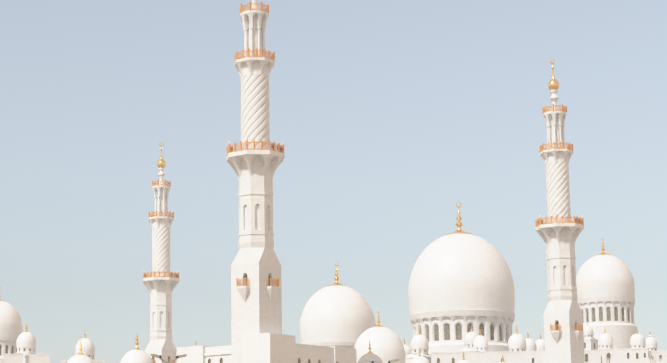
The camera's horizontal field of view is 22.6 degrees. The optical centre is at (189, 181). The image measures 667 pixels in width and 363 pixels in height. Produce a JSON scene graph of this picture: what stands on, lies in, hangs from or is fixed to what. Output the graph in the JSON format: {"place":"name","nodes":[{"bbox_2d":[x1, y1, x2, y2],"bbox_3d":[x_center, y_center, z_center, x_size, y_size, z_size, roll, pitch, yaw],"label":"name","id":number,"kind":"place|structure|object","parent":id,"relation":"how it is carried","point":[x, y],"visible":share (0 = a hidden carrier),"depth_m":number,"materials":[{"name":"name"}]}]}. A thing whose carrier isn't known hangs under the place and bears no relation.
{"place":"outdoors","nodes":[
{"label":"outdoors","id":0,"kind":"place"},
{"bbox_2d":[0,287,22,362],"bbox_3d":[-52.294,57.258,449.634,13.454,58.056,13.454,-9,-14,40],"label":"dome","id":1,"kind":"structure","parent":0,"point":[11,327],"depth_m":447.94,"materials":[{"name":"stone"}]},
{"bbox_2d":[4,353,49,362],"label":"wall","id":2,"kind":"structure","parent":0,"point":[18,358],"depth_m":405.12,"materials":[{"name":"stone"}]},
{"bbox_2d":[61,360,105,362],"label":"wall","id":3,"kind":"structure","parent":0,"point":[93,361],"depth_m":383.38,"materials":[{"name":"stone"}]},
{"bbox_2d":[0,0,666,362],"label":"sky","id":4,"kind":"structure","parent":0,"point":[388,115],"materials":[{"name":"blue"}]},
{"bbox_2d":[354,311,405,362],"bbox_3d":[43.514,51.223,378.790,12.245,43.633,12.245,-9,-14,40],"label":"dome","id":5,"kind":"structure","parent":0,"point":[386,346],"depth_m":377.03,"materials":[{"name":"stone"}]},
{"bbox_2d":[408,202,514,354],"bbox_3d":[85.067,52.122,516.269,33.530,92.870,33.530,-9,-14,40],"label":"dome","id":6,"kind":"structure","parent":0,"point":[461,281],"depth_m":506.46,"materials":[{"name":"stone"}]},
{"bbox_2d":[584,350,600,362],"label":"wall","id":7,"kind":"structure","parent":0,"point":[592,356],"depth_m":422.76,"materials":[{"name":"stone"}]},
{"bbox_2d":[651,351,666,362],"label":"wall","id":8,"kind":"structure","parent":0,"point":[655,355],"depth_m":443.77,"materials":[{"name":"stone"}]},
{"label":"ground","id":9,"kind":"structure","parent":0,"visible":0},
{"bbox_2d":[16,324,35,362],"bbox_3d":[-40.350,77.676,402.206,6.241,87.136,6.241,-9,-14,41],"label":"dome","id":10,"kind":"structure","parent":9,"relation":"on","point":[26,342],"depth_m":407.34,"materials":[{"name":"stone"}]},
{"bbox_2d":[67,340,93,362],"bbox_3d":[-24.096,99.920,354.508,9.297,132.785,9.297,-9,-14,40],"label":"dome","id":11,"kind":"structure","parent":9,"relation":"on","point":[80,357],"depth_m":364.13,"materials":[{"name":"stone"}]},
{"bbox_2d":[75,328,94,360],"bbox_3d":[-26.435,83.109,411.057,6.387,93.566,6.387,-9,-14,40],"label":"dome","id":12,"kind":"structure","parent":9,"relation":"on","point":[88,347],"depth_m":417.07,"materials":[{"name":"stone"}]},
{"bbox_2d":[120,335,152,362],"bbox_3d":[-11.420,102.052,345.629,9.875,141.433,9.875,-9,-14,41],"label":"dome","id":13,"kind":"structure","parent":9,"relation":"on","point":[136,355],"depth_m":355.42,"materials":[{"name":"stone"}]},
{"bbox_2d":[143,142,178,362],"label":"minaret","id":14,"kind":"object","parent":9,"relation":"on","point":[161,281],"visible":1,"depth_m":491.63,"materials":[{"name":"stone"}]},
{"bbox_2d":[226,0,284,362],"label":"minaret","id":15,"kind":"object","parent":9,"relation":"on","point":[255,161],"visible":1,"depth_m":312.37,"materials":[{"name":"stone"}]},
{"bbox_2d":[177,333,356,362],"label":"corner building walls","id":16,"kind":"structure","parent":9,"relation":"on","point":[269,348],"depth_m":310.99,"materials":[{"name":"stone"}]},
{"bbox_2d":[300,262,375,347],"bbox_3d":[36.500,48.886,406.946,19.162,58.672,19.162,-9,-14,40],"label":"dome","id":17,"kind":"structure","parent":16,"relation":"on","point":[336,313],"depth_m":402.44,"materials":[{"name":"stone"}]},
{"bbox_2d":[357,340,382,362],"bbox_3d":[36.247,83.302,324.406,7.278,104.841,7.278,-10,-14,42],"label":"dome","id":18,"kind":"structure","parent":9,"relation":"on","point":[371,356],"depth_m":331.91,"materials":[{"name":"stone"}]},
{"bbox_2d":[403,338,410,355],"bbox_3d":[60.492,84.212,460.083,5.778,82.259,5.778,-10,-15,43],"label":"dome","id":19,"kind":"structure","parent":9,"relation":"on","point":[407,348],"depth_m":465.23,"materials":[{"name":"stone"}]},
{"bbox_2d":[405,328,430,362],"bbox_3d":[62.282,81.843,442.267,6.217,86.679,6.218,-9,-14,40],"label":"dome","id":20,"kind":"structure","parent":9,"relation":"on","point":[418,340],"depth_m":447.41,"materials":[{"name":"stone"}]},
{"bbox_2d":[411,347,429,362],"bbox_3d":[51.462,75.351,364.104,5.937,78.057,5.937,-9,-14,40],"label":"dome","id":21,"kind":"structure","parent":9,"relation":"on","point":[419,358],"depth_m":369.41,"materials":[{"name":"stone"}]},
{"bbox_2d":[457,352,470,362],"bbox_3d":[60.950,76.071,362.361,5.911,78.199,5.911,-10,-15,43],"label":"dome","id":22,"kind":"structure","parent":9,"relation":"on","point":[463,360],"depth_m":368.22,"materials":[{"name":"stone"}]},
{"bbox_2d":[459,324,477,351],"bbox_3d":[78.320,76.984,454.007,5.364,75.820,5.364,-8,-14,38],"label":"dome","id":23,"kind":"structure","parent":9,"relation":"on","point":[470,336],"depth_m":458.65,"materials":[{"name":"stone"}]},
{"bbox_2d":[473,330,487,351],"bbox_3d":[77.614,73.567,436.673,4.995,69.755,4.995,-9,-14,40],"label":"dome","id":24,"kind":"structure","parent":9,"relation":"on","point":[480,343],"depth_m":440.88,"materials":[{"name":"stone"}]},
{"bbox_2d":[431,351,545,362],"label":"wall","id":25,"kind":"structure","parent":9,"relation":"on","point":[496,357],"depth_m":432.37,"materials":[{"name":"stone"}]},
{"bbox_2d":[508,325,526,350],"bbox_3d":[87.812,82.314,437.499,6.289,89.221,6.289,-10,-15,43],"label":"dome","id":26,"kind":"structure","parent":9,"relation":"on","point":[516,341],"depth_m":443.00,"materials":[{"name":"stone"}]},
{"bbox_2d":[525,332,536,350],"bbox_3d":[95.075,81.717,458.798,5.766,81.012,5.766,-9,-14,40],"label":"dome","id":27,"kind":"structure","parent":9,"relation":"on","point":[531,344],"depth_m":463.68,"materials":[{"name":"stone"}]},
{"bbox_2d":[535,333,544,350],"bbox_3d":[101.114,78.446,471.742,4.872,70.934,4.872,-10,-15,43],"label":"dome","id":28,"kind":"structure","parent":9,"relation":"on","point":[540,343],"depth_m":476.06,"materials":[{"name":"stone"}]},
{"bbox_2d":[535,60,584,362],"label":"minaret","id":29,"kind":"object","parent":9,"relation":"on","point":[559,231],"visible":1,"depth_m":396.69,"materials":[{"name":"stone"}]},
{"bbox_2d":[583,322,597,349],"bbox_3d":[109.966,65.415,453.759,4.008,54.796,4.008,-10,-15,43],"label":"dome","id":30,"kind":"structure","parent":9,"relation":"on","point":[590,342],"depth_m":456.60,"materials":[{"name":"stone"}]},
{"bbox_2d":[598,328,612,362],"bbox_3d":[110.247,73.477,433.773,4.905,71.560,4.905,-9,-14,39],"label":"dome","id":31,"kind":"structure","parent":9,"relation":"on","point":[605,340],"depth_m":438.13,"materials":[{"name":"stone"}]},
{"bbox_2d":[601,348,647,362],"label":"wall","id":32,"kind":"structure","parent":9,"relation":"on","point":[628,353],"depth_m":433.50,"materials":[{"name":"stone"}]},
{"bbox_2d":[576,237,637,348],"bbox_3d":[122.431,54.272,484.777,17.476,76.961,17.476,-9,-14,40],"label":"dome","id":33,"kind":"structure","parent":32,"relation":"on","point":[605,284],"depth_m":481.59,"materials":[{"name":"stone"}]},
{"bbox_2d":[603,358,666,362],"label":"wall","id":34,"kind":"structure","parent":9,"relation":"on","point":[631,361],"depth_m":394.50,"materials":[{"name":"stone"}]},
{"bbox_2d":[630,329,650,362],"bbox_3d":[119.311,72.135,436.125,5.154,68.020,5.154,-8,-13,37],"label":"dome","id":35,"kind":"structure","parent":9,"relation":"on","point":[637,339],"depth_m":440.26,"materials":[{"name":"stone"}]},
{"bbox_2d":[645,331,656,350],"bbox_3d":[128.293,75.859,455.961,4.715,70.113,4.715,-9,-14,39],"label":"dome","id":36,"kind":"structure","parent":9,"relation":"on","point":[651,344],"depth_m":460.22,"materials":[{"name":"stone"}]},
{"bbox_3d":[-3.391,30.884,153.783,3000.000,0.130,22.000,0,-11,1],"label":"road","id":37,"kind":"structure","parent":0,"visible":0},
{"bbox_2d":[150,354,186,362],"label":"street lamp","id":38,"kind":"object","parent":37,"relation":"on","point":[160,356],"visible":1,"depth_m":150.27,"materials":[{"name":"silver metal"}]},
{"bbox_2d":[363,359,398,362],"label":"street lamp","id":39,"kind":"object","parent":37,"relation":"on","point":[390,361],"visible":1,"depth_m":156.20,"materials":[{"name":"silver metal"}]}
]}

